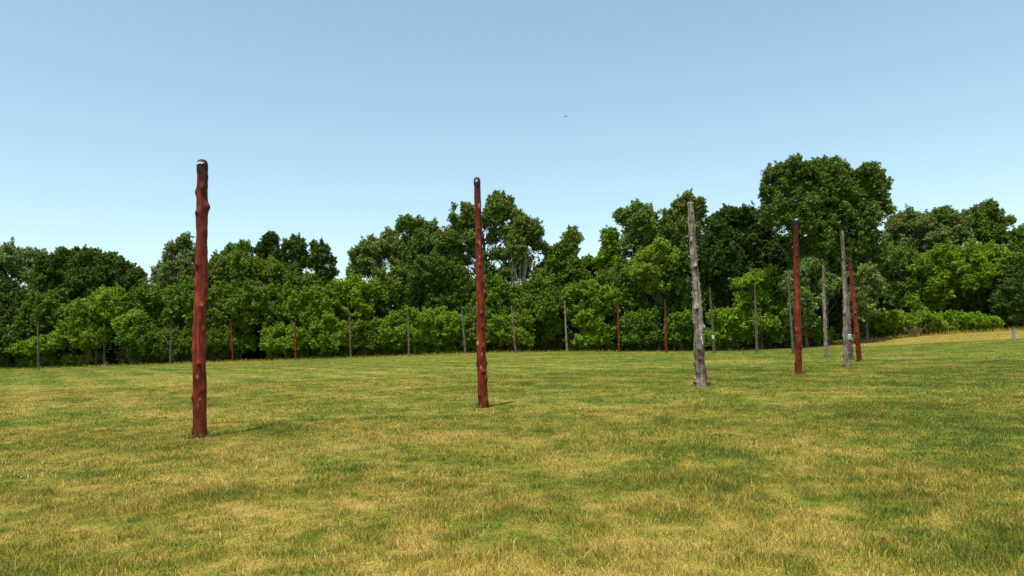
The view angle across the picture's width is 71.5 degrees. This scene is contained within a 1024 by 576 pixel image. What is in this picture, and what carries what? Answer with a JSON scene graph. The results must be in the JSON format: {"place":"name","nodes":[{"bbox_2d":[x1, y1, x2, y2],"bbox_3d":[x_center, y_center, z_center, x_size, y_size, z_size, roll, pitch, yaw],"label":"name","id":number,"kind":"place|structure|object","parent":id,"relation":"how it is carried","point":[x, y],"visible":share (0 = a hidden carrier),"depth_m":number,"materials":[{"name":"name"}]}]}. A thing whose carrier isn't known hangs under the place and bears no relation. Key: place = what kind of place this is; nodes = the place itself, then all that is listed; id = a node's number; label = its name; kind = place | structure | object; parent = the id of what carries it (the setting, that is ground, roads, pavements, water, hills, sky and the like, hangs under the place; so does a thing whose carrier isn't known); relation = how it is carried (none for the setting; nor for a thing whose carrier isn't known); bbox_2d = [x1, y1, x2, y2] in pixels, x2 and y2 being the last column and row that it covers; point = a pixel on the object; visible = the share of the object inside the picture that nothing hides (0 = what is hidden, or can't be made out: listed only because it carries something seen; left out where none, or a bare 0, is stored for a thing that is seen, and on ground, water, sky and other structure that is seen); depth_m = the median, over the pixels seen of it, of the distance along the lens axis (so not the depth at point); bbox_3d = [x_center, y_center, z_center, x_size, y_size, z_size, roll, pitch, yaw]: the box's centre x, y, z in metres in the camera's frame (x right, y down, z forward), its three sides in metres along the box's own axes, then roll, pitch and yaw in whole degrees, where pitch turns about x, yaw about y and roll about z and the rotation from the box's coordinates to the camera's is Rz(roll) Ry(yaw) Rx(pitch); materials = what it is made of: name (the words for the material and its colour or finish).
{"place":"outdoors","nodes":[
{"label":"outdoors","id":0,"kind":"place"},
{"bbox_2d":[0,325,1023,575],"bbox_3d":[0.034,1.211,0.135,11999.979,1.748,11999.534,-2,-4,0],"label":"ground","id":1,"kind":"structure","parent":0,"point":[896,351],"depth_m":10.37,"materials":[{"name":"plant"}]},
{"bbox_2d":[0,287,28,367],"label":"woodland tree","id":2,"kind":"object","parent":1,"relation":"on","point":[10,305],"visible":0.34,"depth_m":105.85,"materials":[{"name":"green plant"}]},
{"bbox_2d":[0,236,29,295],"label":"woodland tree","id":3,"kind":"object","parent":1,"relation":"on","point":[11,260],"visible":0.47,"depth_m":116.21,"materials":[{"name":"green plant"}]},
{"bbox_2d":[0,325,34,367],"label":"bush","id":4,"kind":"object","parent":1,"relation":"on","point":[6,339],"visible":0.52,"depth_m":101.83,"materials":[{"name":"green plant"}]},
{"bbox_2d":[13,247,48,287],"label":"woodland tree","id":5,"kind":"object","parent":1,"relation":"on","point":[29,254],"visible":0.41,"depth_m":123.86,"materials":[{"name":"green plant"}]},
{"bbox_2d":[4,330,66,367],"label":"bush","id":6,"kind":"object","parent":1,"relation":"on","point":[49,342],"visible":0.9,"depth_m":100.41,"materials":[{"name":"green plant"}]},
{"bbox_2d":[37,324,39,368],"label":"wooden post","id":7,"kind":"object","parent":1,"relation":"on","point":[38,364],"visible":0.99,"depth_m":91.83,"materials":[{"name":"wood"}]},
{"bbox_2d":[6,287,77,355],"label":"woodland tree","id":8,"kind":"object","parent":1,"relation":"on","point":[45,312],"visible":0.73,"depth_m":102.45,"materials":[{"name":"green plant"}]},
{"bbox_2d":[26,244,137,303],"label":"woodland tree","id":9,"kind":"object","parent":1,"relation":"on","point":[83,272],"visible":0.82,"depth_m":111.72,"materials":[{"name":"green plant"}]},
{"bbox_2d":[53,320,113,366],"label":"bush","id":10,"kind":"object","parent":1,"relation":"on","point":[92,338],"visible":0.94,"depth_m":100.66,"materials":[{"name":"green plant"}]},
{"bbox_2d":[54,282,134,364],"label":"woodland tree","id":11,"kind":"object","parent":1,"relation":"on","point":[104,305],"visible":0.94,"depth_m":101.09,"materials":[{"name":"green plant"}]},
{"bbox_2d":[110,307,147,364],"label":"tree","id":12,"kind":"object","parent":1,"relation":"on","point":[123,323],"visible":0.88,"depth_m":99.55,"materials":[{"name":"green plant"}]},
{"bbox_2d":[122,262,149,293],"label":"woodland tree","id":13,"kind":"object","parent":1,"relation":"on","point":[140,274],"visible":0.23,"depth_m":115.12,"materials":[{"name":"green plant"}]},
{"bbox_2d":[111,321,166,364],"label":"bush","id":14,"kind":"object","parent":1,"relation":"on","point":[142,340],"visible":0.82,"depth_m":99.87,"materials":[{"name":"green plant"}]},
{"bbox_2d":[129,282,184,333],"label":"woodland tree","id":15,"kind":"object","parent":1,"relation":"on","point":[149,302],"visible":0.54,"depth_m":104.17,"materials":[{"name":"green plant"}]},
{"bbox_2d":[148,324,191,363],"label":"bush","id":16,"kind":"object","parent":1,"relation":"on","point":[181,344],"visible":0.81,"depth_m":100.23,"materials":[{"name":"green plant"}]},
{"bbox_2d":[146,231,195,362],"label":"woodland tree","id":17,"kind":"object","parent":1,"relation":"on","point":[166,271],"visible":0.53,"depth_m":110.55,"materials":[{"name":"green plant"}]},
{"bbox_2d":[161,274,227,336],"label":"woodland tree","id":18,"kind":"object","parent":1,"relation":"on","point":[180,301],"visible":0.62,"depth_m":101.68,"materials":[{"name":"green plant"}]},
{"bbox_2d":[191,159,209,438],"bbox_3d":[-6.143,0.198,14.016,0.312,5.575,0.305,-6,-6,43],"label":"wooden post","id":19,"kind":"object","parent":1,"relation":"on","point":[199,391],"visible":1,"depth_m":13.92,"materials":[{"name":"wood"}]},
{"bbox_2d":[210,239,253,258],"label":"woodland tree","id":20,"kind":"object","parent":1,"relation":"on","point":[231,247],"visible":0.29,"depth_m":119.21,"materials":[{"name":"green plant"}]},
{"bbox_2d":[206,321,259,360],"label":"bush","id":21,"kind":"object","parent":1,"relation":"on","point":[220,339],"visible":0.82,"depth_m":101.85,"materials":[{"name":"green plant"}]},
{"bbox_2d":[206,279,262,361],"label":"woodland tree","id":22,"kind":"object","parent":1,"relation":"on","point":[224,292],"visible":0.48,"depth_m":103.51,"materials":[{"name":"green plant"}]},
{"bbox_2d":[222,280,302,358],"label":"woodland tree","id":23,"kind":"object","parent":1,"relation":"on","point":[262,304],"visible":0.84,"depth_m":101.35,"materials":[{"name":"green plant"}]},
{"bbox_2d":[208,247,324,359],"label":"woodland tree","id":24,"kind":"object","parent":1,"relation":"on","point":[240,266],"visible":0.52,"depth_m":108.38,"materials":[{"name":"green plant"}]},
{"bbox_2d":[251,230,285,261],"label":"woodland tree","id":25,"kind":"object","parent":1,"relation":"on","point":[267,245],"visible":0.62,"depth_m":118.28,"materials":[{"name":"green plant"}]},
{"bbox_2d":[258,320,317,359],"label":"bush","id":26,"kind":"object","parent":1,"relation":"on","point":[277,340],"visible":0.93,"depth_m":99.52,"materials":[{"name":"green plant"}]},
{"bbox_2d":[279,232,310,278],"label":"woodland tree","id":27,"kind":"object","parent":1,"relation":"on","point":[293,247],"visible":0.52,"depth_m":118.08,"materials":[{"name":"green plant"}]},
{"bbox_2d":[294,317,296,359],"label":"wooden post","id":28,"kind":"object","parent":1,"relation":"on","point":[295,341],"visible":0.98,"depth_m":98.24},
{"bbox_2d":[282,284,340,358],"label":"woodland tree","id":29,"kind":"object","parent":1,"relation":"on","point":[308,306],"visible":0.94,"depth_m":100.55,"materials":[{"name":"green plant"}]},
{"bbox_2d":[306,237,339,286],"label":"woodland tree","id":30,"kind":"object","parent":1,"relation":"on","point":[321,256],"visible":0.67,"depth_m":117.30,"materials":[{"name":"green plant"}]},
{"bbox_2d":[305,313,351,358],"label":"bush","id":31,"kind":"object","parent":1,"relation":"on","point":[320,345],"visible":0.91,"depth_m":99.83,"materials":[{"name":"green plant"}]},
{"bbox_2d":[349,312,351,357],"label":"wooden post","id":32,"kind":"object","parent":1,"relation":"on","point":[350,336],"visible":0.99,"depth_m":97.60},
{"bbox_2d":[320,273,392,323],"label":"woodland tree","id":33,"kind":"object","parent":1,"relation":"on","point":[356,296],"visible":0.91,"depth_m":103.25,"materials":[{"name":"green plant"}]},
{"bbox_2d":[340,317,388,356],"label":"bush","id":34,"kind":"object","parent":1,"relation":"on","point":[365,340],"visible":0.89,"depth_m":100.42,"materials":[{"name":"green plant"}]},
{"bbox_2d":[344,226,414,281],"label":"cottonwood","id":35,"kind":"object","parent":1,"relation":"on","point":[369,253],"visible":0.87,"depth_m":113.89,"materials":[{"name":"green plant"}]},
{"bbox_2d":[369,259,425,341],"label":"woodland tree","id":36,"kind":"object","parent":1,"relation":"on","point":[394,280],"visible":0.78,"depth_m":104.76,"materials":[{"name":"green plant"}]},
{"bbox_2d":[376,305,431,355],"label":"bush","id":37,"kind":"object","parent":1,"relation":"on","point":[396,330],"visible":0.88,"depth_m":100.10,"materials":[{"name":"green plant"}]},
{"bbox_2d":[407,310,409,356],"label":"wooden post","id":38,"kind":"object","parent":1,"relation":"on","point":[408,335],"visible":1,"depth_m":84.55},
{"bbox_2d":[388,213,439,269],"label":"cottonwood","id":39,"kind":"object","parent":1,"relation":"on","point":[418,233],"visible":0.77,"depth_m":114.75,"materials":[{"name":"green plant"}]},
{"bbox_2d":[414,306,461,353],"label":"bush","id":40,"kind":"object","parent":1,"relation":"on","point":[439,322],"visible":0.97,"depth_m":99.36,"materials":[{"name":"green plant"}]},
{"bbox_2d":[404,250,473,337],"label":"woodland tree","id":41,"kind":"object","parent":1,"relation":"on","point":[435,280],"visible":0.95,"depth_m":102.72,"materials":[{"name":"green plant"}]},
{"bbox_2d":[461,310,465,353],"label":"wooden post","id":42,"kind":"object","parent":1,"relation":"on","point":[463,342],"visible":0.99,"depth_m":88.25,"materials":[{"name":"wood"}]},
{"bbox_2d":[453,308,499,352],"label":"bush","id":43,"kind":"object","parent":1,"relation":"on","point":[470,326],"visible":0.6,"depth_m":99.08,"materials":[{"name":"green plant"}]},
{"bbox_2d":[430,190,527,282],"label":"cottonwood","id":44,"kind":"object","parent":1,"relation":"on","point":[500,210],"visible":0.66,"depth_m":111.14,"materials":[{"name":"green plant"}]},
{"bbox_2d":[474,177,488,407],"bbox_3d":[-0.833,0.109,18.650,0.306,6.122,0.300,-2,-4,0],"label":"wooden post","id":45,"kind":"object","parent":1,"relation":"on","point":[482,390],"visible":1,"depth_m":18.54,"materials":[{"name":"wood"}]},
{"bbox_2d":[461,271,516,317],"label":"woodland tree","id":46,"kind":"object","parent":1,"relation":"on","point":[496,299],"visible":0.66,"depth_m":101.45,"materials":[{"name":"green plant"}]},
{"bbox_2d":[486,308,535,351],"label":"bush","id":47,"kind":"object","parent":1,"relation":"on","point":[501,327],"visible":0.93,"depth_m":98.72,"materials":[{"name":"green plant"}]},
{"bbox_2d":[0,250,1023,366],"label":"undergrowth","id":48,"kind":"object","parent":1,"relation":"on","point":[113,355],"visible":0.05,"depth_m":109.22,"materials":[{"name":"green plant"}]},
{"bbox_2d":[511,306,516,352],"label":"wooden post","id":49,"kind":"object","parent":1,"relation":"on","point":[515,347],"visible":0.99,"depth_m":80.07,"materials":[{"name":"wood"}]},
{"bbox_2d":[510,254,528,284],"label":"dead tree","id":50,"kind":"object","parent":1,"relation":"on","point":[520,274],"visible":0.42,"depth_m":106.98,"materials":[{"name":"wood"}]},
{"bbox_2d":[499,214,552,284],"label":"woodland tree","id":51,"kind":"object","parent":1,"relation":"on","point":[526,231],"visible":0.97,"depth_m":108.87,"materials":[{"name":"green plant"}]},
{"bbox_2d":[503,266,572,350],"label":"woodland tree","id":52,"kind":"object","parent":1,"relation":"on","point":[538,295],"visible":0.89,"depth_m":100.68,"materials":[{"name":"green plant"}]},
{"bbox_2d":[530,317,565,350],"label":"bush","id":53,"kind":"object","parent":1,"relation":"on","point":[546,331],"visible":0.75,"depth_m":101.61,"materials":[{"name":"green plant"}]},
{"bbox_2d":[532,224,592,350],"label":"woodland tree","id":54,"kind":"object","parent":1,"relation":"on","point":[562,260],"visible":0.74,"depth_m":108.60,"materials":[{"name":"green plant"}]},
{"bbox_2d":[564,301,567,351],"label":"wooden post","id":55,"kind":"object","parent":1,"relation":"on","point":[565,328],"visible":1,"depth_m":82.77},
{"bbox_2d":[561,279,621,350],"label":"woodland tree","id":56,"kind":"object","parent":1,"relation":"on","point":[590,294],"visible":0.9,"depth_m":99.86,"materials":[{"name":"green plant"}]},
{"bbox_2d":[581,253,602,278],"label":"woodland tree","id":57,"kind":"object","parent":1,"relation":"on","point":[590,265],"visible":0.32,"depth_m":112.29,"materials":[{"name":"green plant"}]},
{"bbox_2d":[568,309,617,350],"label":"bush","id":58,"kind":"object","parent":1,"relation":"on","point":[594,328],"visible":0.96,"depth_m":99.14,"materials":[{"name":"green plant"}]},
{"bbox_2d":[595,225,627,341],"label":"woodland tree","id":59,"kind":"object","parent":1,"relation":"on","point":[607,254],"visible":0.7,"depth_m":106.92,"materials":[{"name":"green plant"}]},
{"bbox_2d":[617,298,619,351],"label":"wooden post","id":60,"kind":"object","parent":1,"relation":"on","point":[618,325],"visible":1,"depth_m":77.83,"materials":[{"name":"wood"}]},
{"bbox_2d":[590,253,653,350],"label":"woodland tree","id":61,"kind":"object","parent":1,"relation":"on","point":[616,278],"visible":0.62,"depth_m":102.69,"materials":[{"name":"green plant"}]},
{"bbox_2d":[609,305,662,350],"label":"bush","id":62,"kind":"object","parent":1,"relation":"on","point":[636,333],"visible":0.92,"depth_m":99.38,"materials":[{"name":"green plant"}]},
{"bbox_2d":[612,198,661,349],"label":"woodland tree","id":63,"kind":"object","parent":1,"relation":"on","point":[638,220],"visible":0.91,"depth_m":105.56,"materials":[{"name":"green plant"}]},
{"bbox_2d":[623,238,684,350],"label":"woodland tree","id":64,"kind":"object","parent":1,"relation":"on","point":[652,260],"visible":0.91,"depth_m":100.53,"materials":[{"name":"green plant"}]},
{"bbox_2d":[664,299,667,352],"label":"wooden post","id":65,"kind":"object","parent":1,"relation":"on","point":[665,338],"visible":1,"depth_m":70.48,"materials":[{"name":"wood"}]},
{"bbox_2d":[656,308,705,350],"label":"bush","id":66,"kind":"object","parent":1,"relation":"on","point":[680,335],"visible":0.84,"depth_m":98.66,"materials":[{"name":"green plant"}]},
{"bbox_2d":[656,188,709,350],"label":"woodland tree","id":67,"kind":"object","parent":1,"relation":"on","point":[673,227],"visible":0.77,"depth_m":105.20,"materials":[{"name":"green plant"}]},
{"bbox_2d":[649,240,717,350],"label":"woodland tree","id":68,"kind":"object","parent":1,"relation":"on","point":[675,302],"visible":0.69,"depth_m":100.66,"materials":[{"name":"green plant"}]},
{"bbox_2d":[687,202,707,386],"bbox_3d":[6.174,0.210,23.839,0.480,6.259,0.425,-2,-4,0],"label":"wooden post","id":69,"kind":"object","parent":1,"relation":"on","point":[699,326],"visible":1,"depth_m":23.68,"materials":[{"name":"grey wood"}]},
{"bbox_2d":[709,287,715,352],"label":"wooden post","id":70,"kind":"object","parent":1,"relation":"on","point":[713,341],"visible":0.98,"depth_m":64.84,"materials":[{"name":"grey wood"}]},
{"bbox_2d":[704,306,754,350],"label":"bush","id":71,"kind":"object","parent":1,"relation":"on","point":[728,335],"visible":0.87,"depth_m":96.56,"materials":[{"name":"green plant"}]},
{"bbox_2d":[702,253,767,349],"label":"woodland tree","id":72,"kind":"object","parent":1,"relation":"on","point":[723,298],"visible":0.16,"depth_m":101.95,"materials":[{"name":"green plant"}]},
{"bbox_2d":[696,200,775,349],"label":"woodland tree","id":73,"kind":"object","parent":1,"relation":"on","point":[731,245],"visible":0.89,"depth_m":101.16,"materials":[{"name":"green plant"}]},
{"bbox_2d":[754,283,758,351],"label":"wooden post","id":74,"kind":"object","parent":1,"relation":"on","point":[756,330],"visible":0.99,"depth_m":61.92,"materials":[{"name":"wood"}]},
{"bbox_2d":[726,264,788,349],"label":"woodland tree","id":75,"kind":"object","parent":1,"relation":"on","point":[771,301],"visible":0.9,"depth_m":94.84,"materials":[{"name":"green plant"}]},
{"bbox_2d":[751,320,794,348],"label":"bush","id":76,"kind":"object","parent":1,"relation":"on","point":[778,336],"visible":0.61,"depth_m":94.27,"materials":[{"name":"green plant"}]},
{"bbox_2d":[764,231,814,319],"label":"woodland tree","id":77,"kind":"object","parent":1,"relation":"on","point":[778,247],"visible":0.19,"depth_m":100.32,"materials":[{"name":"green plant"}]},
{"bbox_2d":[787,276,794,354],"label":"wooden post","id":78,"kind":"object","parent":1,"relation":"on","point":[791,330],"visible":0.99,"depth_m":55.55,"materials":[{"name":"wood"}]},
{"bbox_2d":[793,218,802,374],"bbox_3d":[11.615,0.345,29.035,0.502,6.443,0.303,-2,-4,0],"label":"wooden post","id":79,"kind":"object","parent":1,"relation":"on","point":[798,336],"visible":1,"depth_m":28.94,"materials":[{"name":"wood"}]},
{"bbox_2d":[782,323,834,347],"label":"bush","id":80,"kind":"object","parent":1,"relation":"on","point":[815,335],"visible":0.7,"depth_m":91.50,"materials":[{"name":"green plant"}]},
{"bbox_2d":[778,255,842,347],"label":"woodland tree","id":81,"kind":"object","parent":1,"relation":"on","point":[809,267],"visible":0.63,"depth_m":90.06,"materials":[{"name":"green plant"}]},
{"bbox_2d":[822,265,828,356],"bbox_3d":[21.169,1.595,48.177,0.425,6.262,0.310,-2,-4,0],"label":"wooden post","id":82,"kind":"object","parent":1,"relation":"on","point":[826,343],"visible":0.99,"depth_m":48.10,"materials":[{"name":"wood"}]},
{"bbox_2d":[757,152,897,345],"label":"cottonwood","id":83,"kind":"object","parent":1,"relation":"on","point":[834,197],"visible":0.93,"depth_m":92.06,"materials":[{"name":"green plant"}]},
{"bbox_2d":[809,277,872,342],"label":"woodland tree","id":84,"kind":"object","parent":1,"relation":"on","point":[835,317],"visible":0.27,"depth_m":97.46,"materials":[{"name":"green plant"}]},
{"bbox_2d":[840,231,849,366],"bbox_3d":[15.968,0.545,34.231,0.431,6.572,0.302,-2,-4,0],"label":"wooden post","id":85,"kind":"object","parent":1,"relation":"on","point":[845,354],"visible":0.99,"depth_m":34.13,"materials":[{"name":"wood"}]},
{"bbox_2d":[846,276,853,359],"bbox_3d":[20.161,1.664,42.653,0.348,5.361,0.358,-2,-4,0],"label":"wooden post","id":86,"kind":"object","parent":1,"relation":"on","point":[850,337],"visible":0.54,"depth_m":42.45,"materials":[{"name":"grey wood"}]},
{"bbox_2d":[848,258,861,361],"bbox_3d":[19.096,1.225,39.595,0.408,5.840,0.332,-2,-4,0],"label":"wooden post","id":87,"kind":"object","parent":1,"relation":"on","point":[856,331],"visible":0.99,"depth_m":39.48,"materials":[{"name":"wood"}]},
{"bbox_2d":[842,261,889,342],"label":"woodland tree","id":88,"kind":"object","parent":1,"relation":"on","point":[868,280],"visible":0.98,"depth_m":89.33,"materials":[{"name":"green plant"}]},
{"bbox_2d":[852,308,897,339],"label":"bush","id":89,"kind":"object","parent":1,"relation":"on","point":[875,318],"visible":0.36,"depth_m":100.65,"materials":[{"name":"green plant"}]},
{"bbox_2d":[868,308,921,337],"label":"hedge bush","id":90,"kind":"object","parent":1,"relation":"on","point":[895,322],"visible":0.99,"depth_m":98.63,"materials":[{"name":"green plant"}]},
{"bbox_2d":[873,242,924,312],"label":"woodland tree","id":91,"kind":"object","parent":1,"relation":"on","point":[900,255],"visible":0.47,"depth_m":110.16,"materials":[{"name":"green plant"}]},
{"bbox_2d":[879,203,928,253],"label":"woodland tree","id":92,"kind":"object","parent":1,"relation":"on","point":[898,230],"visible":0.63,"depth_m":118.28,"materials":[{"name":"green plant"}]},
{"bbox_2d":[904,308,949,335],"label":"hedge bush","id":93,"kind":"object","parent":1,"relation":"on","point":[933,322],"visible":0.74,"depth_m":99.41,"materials":[{"name":"green plant"}]},
{"bbox_2d":[894,242,978,313],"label":"woodland tree","id":94,"kind":"object","parent":1,"relation":"on","point":[931,268],"visible":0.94,"depth_m":106.61,"materials":[{"name":"green plant"}]},
{"bbox_2d":[909,205,976,252],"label":"woodland tree","id":95,"kind":"object","parent":1,"relation":"on","point":[946,224],"visible":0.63,"depth_m":114.34,"materials":[{"name":"green plant"}]},
{"bbox_2d":[933,309,976,332],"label":"hedge bush","id":96,"kind":"object","parent":1,"relation":"on","point":[957,320],"visible":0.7,"depth_m":101.14,"materials":[{"name":"green plant"}]},
{"bbox_2d":[934,285,992,315],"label":"woodland tree","id":97,"kind":"object","parent":1,"relation":"on","point":[956,302],"visible":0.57,"depth_m":107.12,"materials":[{"name":"green plant"}]},
{"bbox_2d":[947,239,1022,313],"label":"woodland tree","id":98,"kind":"object","parent":1,"relation":"on","point":[980,254],"visible":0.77,"depth_m":105.54,"materials":[{"name":"green plant"}]},
{"bbox_2d":[965,310,1005,331],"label":"hedge bush","id":99,"kind":"object","parent":1,"relation":"on","point":[990,322],"visible":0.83,"depth_m":101.87,"materials":[{"name":"green plant"}]},
{"bbox_2d":[966,198,1016,246],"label":"woodland tree","id":100,"kind":"object","parent":1,"relation":"on","point":[991,221],"visible":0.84,"depth_m":118.41,"materials":[{"name":"green plant"}]},
{"bbox_2d":[985,253,1023,328],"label":"woodland tree","id":101,"kind":"object","parent":1,"relation":"on","point":[1006,298],"visible":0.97,"depth_m":103.02,"materials":[{"name":"green plant"}]},
{"bbox_2d":[1006,223,1023,254],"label":"woodland tree","id":102,"kind":"object","parent":1,"relation":"on","point":[1016,241],"visible":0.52,"depth_m":116.86,"materials":[{"name":"green plant"}]},
{"bbox_2d":[0,0,1023,333],"label":"sky","id":103,"kind":"structure","parent":0,"point":[333,121],"materials":[{"name":"blue"}]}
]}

